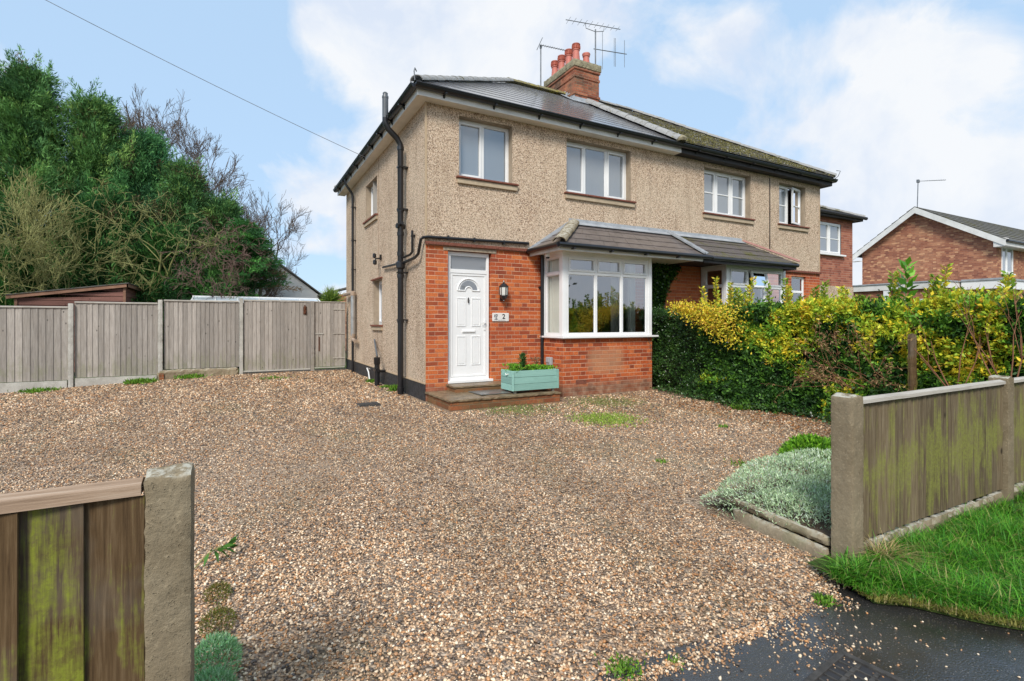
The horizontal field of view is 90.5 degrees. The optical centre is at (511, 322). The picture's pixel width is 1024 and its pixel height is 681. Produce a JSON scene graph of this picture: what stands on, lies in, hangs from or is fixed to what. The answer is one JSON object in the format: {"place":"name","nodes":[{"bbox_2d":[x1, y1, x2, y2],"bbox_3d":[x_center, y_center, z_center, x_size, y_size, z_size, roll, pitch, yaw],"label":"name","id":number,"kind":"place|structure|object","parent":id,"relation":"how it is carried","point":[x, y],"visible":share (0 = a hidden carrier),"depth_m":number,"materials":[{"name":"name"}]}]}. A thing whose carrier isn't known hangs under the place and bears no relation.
{"place":"outdoors","nodes":[
{"label":"outdoors","id":0,"kind":"place"},
{"bbox_2d":[3,351,345,382],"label":"garden ground","id":1,"kind":"structure","parent":0,"point":[193,368],"depth_m":15.93,"materials":[{"name":"brown soil"}]},
{"bbox_2d":[0,44,82,278],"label":"conifer tree","id":2,"kind":"object","parent":1,"relation":"on","point":[29,120],"visible":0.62,"depth_m":15.86,"materials":[{"name":"green plant"}]},
{"bbox_2d":[0,237,90,307],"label":"bare shrub","id":3,"kind":"object","parent":1,"relation":"on","point":[9,301],"visible":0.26,"depth_m":14.47,"materials":[{"name":"green plant"}]},
{"bbox_2d":[0,166,138,307],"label":"bare shrub","id":4,"kind":"object","parent":1,"relation":"on","point":[31,217],"visible":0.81,"depth_m":14.13,"materials":[{"name":"green plant"}]},
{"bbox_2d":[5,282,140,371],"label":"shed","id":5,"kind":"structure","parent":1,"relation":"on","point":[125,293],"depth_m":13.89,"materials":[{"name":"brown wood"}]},
{"bbox_2d":[12,76,147,295],"bbox_3d":[-14.210,-3.384,17.200,4.703,9.869,4.589,0,0,18],"label":"conifer tree","id":6,"kind":"object","parent":1,"relation":"on","point":[95,122],"visible":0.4,"depth_m":16.80,"materials":[{"name":"green plant"}]},
{"bbox_2d":[0,215,171,302],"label":"bare shrub","id":7,"kind":"object","parent":1,"relation":"on","point":[57,277],"visible":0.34,"depth_m":14.52,"materials":[{"name":"brown plant"}]},
{"bbox_2d":[20,169,163,301],"bbox_3d":[-13.290,-1.678,16.497,4.745,6.456,4.097,0,0,-8],"label":"conifer tree","id":8,"kind":"object","parent":1,"relation":"on","point":[98,207],"visible":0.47,"depth_m":15.81,"materials":[{"name":"green plant"}]},
{"bbox_2d":[50,177,232,294],"bbox_3d":[-12.175,-2.658,16.948,5.982,3.679,6.376,0,0,-28],"label":"bare shrub","id":9,"kind":"object","parent":1,"relation":"on","point":[160,255],"visible":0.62,"depth_m":15.73,"materials":[{"name":"brown plant"}]},
{"bbox_2d":[102,121,189,296],"bbox_3d":[-13.157,-2.863,18.198,4.492,8.826,4.656,0,0,35],"label":"conifer tree","id":10,"kind":"object","parent":1,"relation":"on","point":[149,147],"visible":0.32,"depth_m":17.62,"materials":[{"name":"green plant"}]},
{"bbox_2d":[105,213,205,366],"bbox_3d":[-11.718,-1.016,16.843,3.583,5.132,3.767,0,0,-28],"label":"conifer tree","id":11,"kind":"object","parent":1,"relation":"on","point":[159,246],"visible":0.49,"depth_m":16.39,"materials":[{"name":"green plant"}]},
{"bbox_2d":[136,137,218,295],"bbox_3d":[-11.732,-2.528,18.547,4.019,8.156,4.362,0,0,23],"label":"conifer tree","id":12,"kind":"object","parent":1,"relation":"on","point":[185,184],"visible":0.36,"depth_m":17.70,"materials":[{"name":"green plant"}]},
{"bbox_2d":[120,83,248,195],"bbox_3d":[-14.465,-4.374,22.003,5.564,11.495,6.361,0,0,-28],"label":"birch tree","id":13,"kind":"object","parent":1,"relation":"on","point":[197,146],"visible":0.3,"depth_m":21.63,"materials":[{"name":"plant"}]},
{"bbox_2d":[181,253,267,356],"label":"conifer tree","id":14,"kind":"object","parent":1,"relation":"on","point":[208,273],"visible":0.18,"depth_m":17.00,"materials":[{"name":"green plant"}]},
{"bbox_2d":[190,186,271,331],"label":"conifer tree","id":15,"kind":"object","parent":1,"relation":"on","point":[230,208],"visible":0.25,"depth_m":18.14,"materials":[{"name":"green plant"}]},
{"bbox_2d":[182,154,311,296],"bbox_3d":[-12.831,-2.735,23.062,7.162,8.335,8.794,0,0,-28],"label":"bare tree","id":16,"kind":"object","parent":1,"relation":"on","point":[263,223],"visible":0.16,"depth_m":23.07,"materials":[{"name":"brown plant"}]},
{"bbox_2d":[196,217,301,361],"bbox_3d":[-9.583,-1.161,18.443,3.684,5.423,4.042,0,0,-28],"label":"cedar tree","id":17,"kind":"object","parent":1,"relation":"on","point":[252,235],"visible":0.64,"depth_m":17.86,"materials":[{"name":"green plant"}]},
{"bbox_2d":[191,296,319,364],"bbox_3d":[-8.534,0.242,17.088,3.775,2.215,1.630,0,0,-28],"label":"greenhouse","id":18,"kind":"object","parent":1,"relation":"on","point":[217,298],"visible":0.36,"depth_m":16.73,"materials":[{"name":"white plastic"}]},
{"bbox_2d":[252,263,320,297],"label":"garage building","id":19,"kind":"structure","parent":1,"relation":"on","point":[308,290],"depth_m":26.22,"materials":[{"name":"grey paint"}]},
{"bbox_2d":[317,285,345,302],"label":"cordyline palm","id":20,"kind":"object","parent":1,"relation":"on","point":[331,295],"visible":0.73,"depth_m":19.33,"materials":[{"name":"green plant"}]},
{"bbox_2d":[317,287,345,350],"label":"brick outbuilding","id":21,"kind":"structure","parent":1,"relation":"on","point":[342,289],"depth_m":24.53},
{"bbox_2d":[0,368,987,680],"bbox_3d":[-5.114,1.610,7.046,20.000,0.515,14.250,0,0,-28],"label":"gravel driveway","id":22,"kind":"structure","parent":0,"point":[552,482],"depth_m":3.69,"materials":[{"name":"beige gravel"}]},
{"bbox_2d":[7,386,61,393],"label":"weed","id":23,"kind":"object","parent":22,"relation":"on","point":[34,389],"visible":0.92,"depth_m":11.13,"materials":[{"name":"green plant"}]},
{"bbox_2d":[0,462,194,680],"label":"front fence","id":24,"kind":"object","parent":22,"relation":"on","point":[96,581],"visible":1,"depth_m":1.24,"materials":[{"name":"wood"}]},
{"bbox_2d":[0,298,242,392],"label":"back fence","id":25,"kind":"object","parent":22,"relation":"on","point":[123,341],"visible":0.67,"depth_m":12.23,"materials":[{"name":"wood"}]},
{"bbox_2d":[115,377,158,384],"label":"weed","id":26,"kind":"object","parent":22,"relation":"on","point":[140,380],"visible":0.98,"depth_m":11.96,"materials":[{"name":"green plant"}]},
{"bbox_2d":[173,373,211,378],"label":"weed","id":27,"kind":"object","parent":22,"relation":"on","point":[195,375],"visible":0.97,"depth_m":12.61,"materials":[{"name":"green plant"}]},
{"bbox_2d":[194,535,238,567],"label":"seedling","id":28,"kind":"object","parent":22,"relation":"on","point":[221,548],"visible":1,"depth_m":2.89,"materials":[{"name":"green plant"}]},
{"bbox_2d":[197,580,237,637],"bbox_3d":[-1.380,1.330,2.386,0.165,0.079,0.523,0,0,-28],"label":"moss patch","id":29,"kind":"object","parent":22,"relation":"on","point":[224,610],"visible":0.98,"depth_m":2.31,"materials":[{"name":"green plant"}]},
{"bbox_2d":[194,629,244,680],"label":"rock plant","id":30,"kind":"object","parent":22,"relation":"on","point":[209,670],"visible":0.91,"depth_m":1.93,"materials":[{"name":"green plant"}]},
{"bbox_2d":[254,375,298,380],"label":"weed","id":31,"kind":"object","parent":22,"relation":"on","point":[278,377],"visible":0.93,"depth_m":12.34,"materials":[{"name":"green plant"}]},
{"bbox_2d":[216,480,377,613],"bbox_3d":[-1.386,1.343,3.431,1.046,0.020,2.286,0,0,-28],"label":"straw","id":32,"kind":"object","parent":22,"relation":"on","point":[274,531],"visible":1,"depth_m":3.20,"materials":[{"name":"beige plant"}]},
{"bbox_2d":[310,301,313,370],"bbox_3d":[-5.636,0.520,14.329,0.097,2.254,0.097,0,0,-28],"label":"gate post","id":33,"kind":"object","parent":22,"relation":"on","point":[311,335],"visible":0.88,"depth_m":14.29,"materials":[{"name":"grey wood"}]},
{"bbox_2d":[243,300,309,371],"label":"double gate","id":34,"kind":"structure","parent":33,"relation":"attached to","point":[277,335],"depth_m":13.90,"materials":[{"name":"wood"}]},
{"bbox_2d":[314,301,345,367],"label":"side gate","id":35,"kind":"structure","parent":33,"relation":"attached to","point":[329,334],"depth_m":14.55,"materials":[{"name":"wood"}]},
{"bbox_2d":[356,402,380,406],"bbox_3d":[-2.371,1.355,8.386,0.340,0.050,0.280,0,0,-28],"label":"drain cover","id":36,"kind":"object","parent":22,"relation":"on","point":[365,404],"visible":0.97,"depth_m":8.33,"materials":[{"name":"metal"}]},
{"bbox_2d":[387,384,397,390],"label":"weed","id":37,"kind":"object","parent":22,"relation":"on","point":[393,387],"visible":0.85,"depth_m":10.00,"materials":[{"name":"green plant"}]},
{"bbox_2d":[465,402,577,420],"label":"weed","id":38,"kind":"object","parent":22,"relation":"on","point":[520,409],"visible":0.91,"depth_m":7.81,"materials":[{"name":"green plant"}]},
{"bbox_2d":[542,409,661,428],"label":"weed","id":39,"kind":"object","parent":22,"relation":"on","point":[595,417],"visible":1,"depth_m":7.08,"materials":[{"name":"green plant"}]},
{"bbox_2d":[554,394,678,410],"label":"weed","id":40,"kind":"object","parent":22,"relation":"on","point":[601,402],"visible":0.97,"depth_m":8.64,"materials":[{"name":"green plant"}]},
{"bbox_2d":[594,650,646,680],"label":"weed","id":41,"kind":"object","parent":22,"relation":"on","point":[623,669],"visible":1,"depth_m":2.01,"materials":[{"name":"green plant"}]},
{"bbox_2d":[637,305,742,400],"bbox_3d":[3.517,0.538,9.967,1.438,1.781,2.754,0,0,-28],"label":"hedge","id":42,"kind":"object","parent":22,"relation":"on","point":[677,360],"visible":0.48,"depth_m":9.76,"materials":[{"name":"green plant"}]},
{"bbox_2d":[723,458,751,465],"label":"weed","id":43,"kind":"object","parent":22,"relation":"on","point":[741,462],"visible":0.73,"depth_m":4.86,"materials":[{"name":"green plant"}]},
{"bbox_2d":[650,385,830,424],"bbox_3d":[3.489,1.301,8.178,0.890,0.158,4.292,0,0,-24],"label":"hedge ivy","id":44,"kind":"object","parent":22,"relation":"on","point":[676,389],"visible":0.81,"depth_m":7.86,"materials":[{"name":"green plant"}]},
{"bbox_2d":[730,402,752,409],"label":"weed","id":45,"kind":"object","parent":22,"relation":"on","point":[740,407],"visible":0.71,"depth_m":7.92,"materials":[{"name":"green plant"}]},
{"bbox_2d":[664,399,830,436],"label":"fallen leaves","id":46,"kind":"object","parent":22,"relation":"on","point":[782,417],"visible":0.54,"depth_m":7.17,"materials":[{"name":"brown plant"}]},
{"bbox_2d":[733,499,830,557],"bbox_3d":[1.683,1.337,3.224,0.070,0.236,0.710,0,0,-21],"label":"flower bed edging","id":47,"kind":"object","parent":22,"relation":"on","point":[779,533],"visible":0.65,"depth_m":3.15,"materials":[{"name":"concrete"}]},
{"bbox_2d":[665,263,1023,421],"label":"hedge","id":48,"kind":"object","parent":22,"relation":"on","point":[764,353],"visible":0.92,"depth_m":7.11,"materials":[{"name":"green plant"}]},
{"bbox_2d":[761,313,920,402],"bbox_3d":[4.300,0.526,6.780,1.342,1.327,2.034,0,0,-28],"label":"dead branch","id":49,"kind":"object","parent":48,"relation":"attached to","point":[816,376],"visible":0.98,"depth_m":6.59,"materials":[{"name":"brown plant"}]},
{"bbox_2d":[894,257,918,316],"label":"laurel shoot","id":50,"kind":"object","parent":48,"relation":"on","point":[909,272],"visible":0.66,"depth_m":6.77,"materials":[{"name":"green plant"}]},
{"bbox_2d":[709,473,1015,536],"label":"flower bed soil","id":51,"kind":"structure","parent":22,"relation":"on","point":[819,525],"depth_m":3.39,"materials":[{"name":"brown soil"}]},
{"bbox_2d":[699,447,831,529],"bbox_3d":[2.351,1.189,3.835,1.959,0.326,1.254,0,0,-28],"label":"silver plant","id":52,"kind":"object","parent":51,"relation":"on","point":[809,484],"visible":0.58,"depth_m":3.61,"materials":[{"name":"green plant"}]},
{"bbox_2d":[776,432,830,466],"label":"leafy plant","id":53,"kind":"object","parent":51,"relation":"on","point":[806,441],"visible":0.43,"depth_m":4.58,"materials":[{"name":"green plant"}]},
{"bbox_2d":[903,286,1009,385],"bbox_3d":[5.053,0.449,5.842,0.908,1.802,1.096,0,0,-28],"label":"shrub","id":54,"kind":"object","parent":51,"relation":"on","point":[930,367],"visible":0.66,"depth_m":5.77,"materials":[{"name":"brown plant"}]},
{"bbox_2d":[942,263,1023,376],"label":"shrub","id":55,"kind":"object","parent":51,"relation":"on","point":[991,361],"visible":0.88,"depth_m":5.21,"materials":[{"name":"plant"}]},
{"bbox_2d":[0,0,1023,293],"label":"sky","id":56,"kind":"structure","parent":0,"point":[887,95],"materials":[{"name":"blue"}]},
{"bbox_2d":[592,582,1023,680],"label":"road","id":57,"kind":"structure","parent":0,"point":[994,645],"depth_m":2.16,"materials":[{"name":"grey asphalt"}]},
{"bbox_2d":[667,651,691,669],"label":"weed","id":58,"kind":"object","parent":57,"relation":"on","point":[676,659],"visible":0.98,"depth_m":2.07,"materials":[{"name":"green plant"}]},
{"bbox_2d":[619,590,1021,680],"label":"road stones","id":59,"kind":"object","parent":57,"relation":"on","point":[791,609],"visible":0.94,"depth_m":2.19,"materials":[{"name":"beige gravel"}]},
{"bbox_2d":[811,590,841,606],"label":"weed","id":60,"kind":"object","parent":57,"relation":"on","point":[826,598],"visible":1,"depth_m":2.50,"materials":[{"name":"green plant"}]},
{"bbox_2d":[804,649,905,680],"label":"drain grate","id":61,"kind":"object","parent":57,"relation":"on","point":[861,670],"visible":0.99,"depth_m":2.01,"materials":[{"name":"metal"}]},
{"bbox_2d":[804,483,1023,630],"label":"verge","id":62,"kind":"structure","parent":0,"point":[814,563],"depth_m":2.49,"materials":[{"name":"green plant"}]},
{"bbox_2d":[803,546,890,588],"bbox_3d":[1.817,1.279,2.688,0.510,0.142,0.393,0,0,1],"label":"broadleaf weed","id":63,"kind":"object","parent":62,"relation":"on","point":[861,569],"visible":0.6,"depth_m":2.67,"materials":[{"name":"green plant"}]},
{"bbox_2d":[808,528,962,589],"bbox_3d":[2.045,1.248,2.816,0.735,0.203,0.800,0,0,2],"label":"dry grass tuft","id":64,"kind":"object","parent":62,"relation":"on","point":[884,553],"visible":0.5,"depth_m":2.80,"materials":[{"name":"beige plant"}]},
{"bbox_2d":[831,375,1023,561],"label":"front fence","id":65,"kind":"object","parent":62,"relation":"on","point":[900,459],"visible":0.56,"depth_m":3.19,"materials":[{"name":"weathered wood"},{"name":"concrete"}]},
{"bbox_2d":[856,586,1023,628],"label":"verge edge grass","id":66,"kind":"structure","parent":62,"relation":"on","point":[958,611],"depth_m":2.38,"materials":[{"name":"green plant"}]},
{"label":"front garden ground","id":67,"kind":"structure","parent":0,"visible":0},
{"bbox_2d":[820,205,867,316],"bbox_3d":[8.856,-1.697,18.251,4.256,6.094,5.125,0,0,-28],"label":"brick extension","id":68,"kind":"object","parent":67,"relation":"on","point":[835,246],"visible":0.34,"depth_m":16.68,"materials":[{"name":"red brick"}]},
{"bbox_2d":[820,221,839,253],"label":"window","id":69,"kind":"structure","parent":68,"relation":"in","point":[829,232],"depth_m":16.51,"materials":[{"name":"white plastic"}]},
{"bbox_2d":[852,280,962,300],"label":"garage block","id":70,"kind":"structure","parent":67,"relation":"on","point":[871,290],"depth_m":22.46,"materials":[{"name":"white plastic"}]},
{"bbox_2d":[907,333,917,390],"bbox_3d":[4.839,0.741,6.141,0.101,1.222,0.098,0,0,-28],"label":"old post","id":71,"kind":"object","parent":67,"relation":"on","point":[912,365],"visible":0.54,"depth_m":6.11,"materials":[{"name":"brown wood"}]},
{"bbox_2d":[852,206,1023,290],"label":"gable house","id":72,"kind":"structure","parent":67,"relation":"on","point":[931,241],"depth_m":24.22,"materials":[{"name":"red brick"}]},
{"bbox_2d":[916,179,945,215],"bbox_3d":[20.366,-6.090,24.690,1.269,1.781,0.169,0,0,12],"label":"tv aerial","id":73,"kind":"object","parent":72,"relation":"attached to","point":[918,181],"visible":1,"depth_m":24.76,"materials":[{"name":"metal"}]},
{"bbox_2d":[1001,248,1012,273],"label":"window","id":74,"kind":"structure","parent":72,"relation":"in","point":[1006,254],"depth_m":22.79,"materials":[{"name":"white plastic"}]},
{"bbox_2d":[961,277,1023,297],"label":"porch block","id":75,"kind":"structure","parent":67,"relation":"on","point":[987,283],"depth_m":20.75,"materials":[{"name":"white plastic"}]},
{"label":"ground","id":76,"kind":"structure","parent":0,"visible":0},
{"bbox_2d":[333,42,819,411],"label":"semi detached house","id":77,"kind":"structure","parent":76,"relation":"on","point":[466,196],"depth_m":9.71,"materials":[{"name":"beige brick"}]},
{"bbox_2d":[46,0,363,156],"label":"overhead cable","id":78,"kind":"object","parent":77,"relation":"attached to","point":[198,77],"visible":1,"depth_m":10.03,"materials":[{"name":"metal"}]},
{"bbox_2d":[362,186,377,227],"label":"window","id":79,"kind":"structure","parent":77,"relation":"in","point":[374,216],"depth_m":12.54,"materials":[{"name":"white plastic"}]},
{"bbox_2d":[370,281,382,329],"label":"window","id":80,"kind":"structure","parent":77,"relation":"in","point":[373,327],"depth_m":12.04,"materials":[{"name":"white plastic"}]},
{"bbox_2d":[373,253,381,264],"bbox_3d":[-3.033,-1.425,11.391,0.204,0.270,0.205,0,0,-28],"label":"floodlight","id":81,"kind":"object","parent":77,"relation":"attached to","point":[375,260],"visible":1,"depth_m":11.39,"materials":[{"name":"black plastic"}]},
{"bbox_2d":[451,273,485,376],"bbox_3d":[-0.785,0.045,9.217,0.710,1.870,0.109,0,0,-28],"label":"door","id":82,"kind":"structure","parent":77,"relation":"in","point":[468,291],"depth_m":9.22,"materials":[{"name":"white plastic"}]},
{"bbox_2d":[456,119,518,190],"bbox_3d":[-0.484,-3.085,9.375,1.240,1.210,0.295,0,0,-28],"label":"window","id":83,"kind":"structure","parent":77,"relation":"in","point":[483,149],"depth_m":9.42,"materials":[{"name":"white plastic"}]},
{"bbox_2d":[492,313,508,320],"bbox_3d":[-0.211,-0.102,9.426,0.340,0.155,0.024,0,0,-28],"label":"house number plaque","id":84,"kind":"object","parent":77,"relation":"attached to","point":[500,316],"visible":1,"depth_m":9.41,"materials":[{"name":"white ceramic"}]},
{"bbox_2d":[499,281,508,301],"bbox_3d":[-0.156,-0.580,9.357,0.154,0.390,0.197,0,0,-28],"label":"wall lantern","id":85,"kind":"object","parent":77,"relation":"attached to","point":[503,290],"depth_m":9.30,"materials":[{"name":"black plastic"}]},
{"bbox_2d":[501,368,558,393],"bbox_3d":[0.300,0.994,8.771,0.942,0.380,0.424,0,0,-28],"label":"planter","id":86,"kind":"object","parent":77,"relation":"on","point":[515,381],"visible":0.98,"depth_m":8.59,"materials":[{"name":"paint"}]},
{"bbox_2d":[501,362,522,370],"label":"plant","id":87,"kind":"object","parent":86,"relation":"on","point":[514,366],"visible":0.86,"depth_m":8.58,"materials":[{"name":"green plant"}]},
{"bbox_2d":[518,352,527,370],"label":"plant","id":88,"kind":"object","parent":86,"relation":"in","point":[523,359],"visible":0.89,"depth_m":8.68,"materials":[{"name":"green plant"}]},
{"bbox_2d":[521,363,543,369],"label":"plant","id":89,"kind":"object","parent":86,"relation":"in","point":[531,367],"visible":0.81,"depth_m":8.72,"materials":[{"name":"green plant"}]},
{"bbox_2d":[530,357,541,364],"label":"plant","id":90,"kind":"object","parent":86,"relation":"in","point":[536,358],"visible":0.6,"depth_m":8.91,"materials":[{"name":"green plant"}]},
{"bbox_2d":[536,364,557,369],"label":"plant","id":91,"kind":"object","parent":86,"relation":"in","point":[546,367],"visible":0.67,"depth_m":8.84,"materials":[{"name":"green plant"}]},
{"bbox_2d":[546,357,552,364],"bbox_3d":[0.698,0.738,9.557,0.084,0.175,0.140,0,0,-28],"label":"outdoor socket","id":92,"kind":"object","parent":77,"relation":"attached to","point":[549,360],"visible":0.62,"depth_m":9.51,"materials":[{"name":"white plastic"}]},
{"bbox_2d":[537,37,564,85],"bbox_3d":[1.357,-7.278,15.311,1.262,2.356,0.203,0,0,-20],"label":"tv aerial","id":93,"kind":"object","parent":77,"relation":"attached to","point":[540,55],"visible":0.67,"depth_m":15.18,"materials":[{"name":"metal"}]},
{"bbox_2d":[545,255,559,335],"bbox_3d":[0.794,-0.500,9.575,0.070,1.500,0.540,0,0,-28],"label":"window","id":94,"kind":"structure","parent":77,"relation":"in","point":[548,274],"depth_m":9.75,"materials":[{"name":"white plastic"}]},
{"bbox_2d":[566,17,626,68],"bbox_3d":[2.481,-7.460,14.867,1.946,2.520,0.340,0,0,-16],"label":"tv aerial","id":95,"kind":"object","parent":77,"relation":"attached to","point":[602,50],"visible":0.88,"depth_m":14.91,"materials":[{"name":"metal"}]},
{"bbox_2d":[541,255,658,338],"bbox_3d":[1.749,-0.481,10.039,2.320,1.538,0.808,0,0,-28],"label":"window","id":96,"kind":"structure","parent":77,"relation":"in","point":[620,274],"depth_m":9.76,"materials":[{"name":"white plastic"}]},
{"bbox_2d":[564,141,636,207],"bbox_3d":[1.807,-3.085,10.614,1.830,1.210,0.295,0,0,-28],"label":"window","id":97,"kind":"structure","parent":77,"relation":"in","point":[594,174],"depth_m":10.68,"materials":[{"name":"white plastic"}]},
{"bbox_2d":[648,263,681,359],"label":"ivy","id":98,"kind":"object","parent":77,"relation":"attached to","point":[661,281],"visible":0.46,"depth_m":11.20,"materials":[{"name":"green plant"}]},
{"bbox_2d":[599,99,840,318],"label":"semi detached house","id":99,"kind":"structure","parent":76,"relation":"on","point":[763,204],"depth_m":12.68,"materials":[{"name":"beige stone"}]},
{"bbox_2d":[704,267,722,302],"bbox_3d":[4.656,-0.500,11.663,0.070,1.500,0.540,0,0,-28],"label":"window","id":100,"kind":"structure","parent":99,"relation":"in","point":[706,271],"depth_m":11.77,"materials":[{"name":"white plastic"}]},
{"bbox_2d":[702,170,755,224],"bbox_3d":[5.264,-3.085,12.484,1.830,1.210,0.295,0,0,-28],"label":"window","id":101,"kind":"structure","parent":99,"relation":"in","point":[724,194],"depth_m":12.56,"materials":[{"name":"white plastic"}]},
{"bbox_2d":[729,267,782,302],"bbox_3d":[5.727,-0.500,11.806,1.940,1.500,0.218,0,0,-28],"label":"window","id":102,"kind":"structure","parent":99,"relation":"in","point":[761,274],"depth_m":11.77,"materials":[{"name":"white plastic"}]},
{"bbox_2d":[778,185,809,231],"bbox_3d":[7.512,-3.085,13.699,1.300,1.210,0.295,0,0,-28],"label":"window","id":103,"kind":"structure","parent":99,"relation":"in","point":[783,190],"depth_m":13.72,"materials":[{"name":"white plastic"}]},
{"bbox_2d":[791,276,803,300],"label":"window","id":104,"kind":"structure","parent":99,"relation":"in","point":[801,292],"depth_m":13.94,"materials":[{"name":"white plastic"}]}
]}

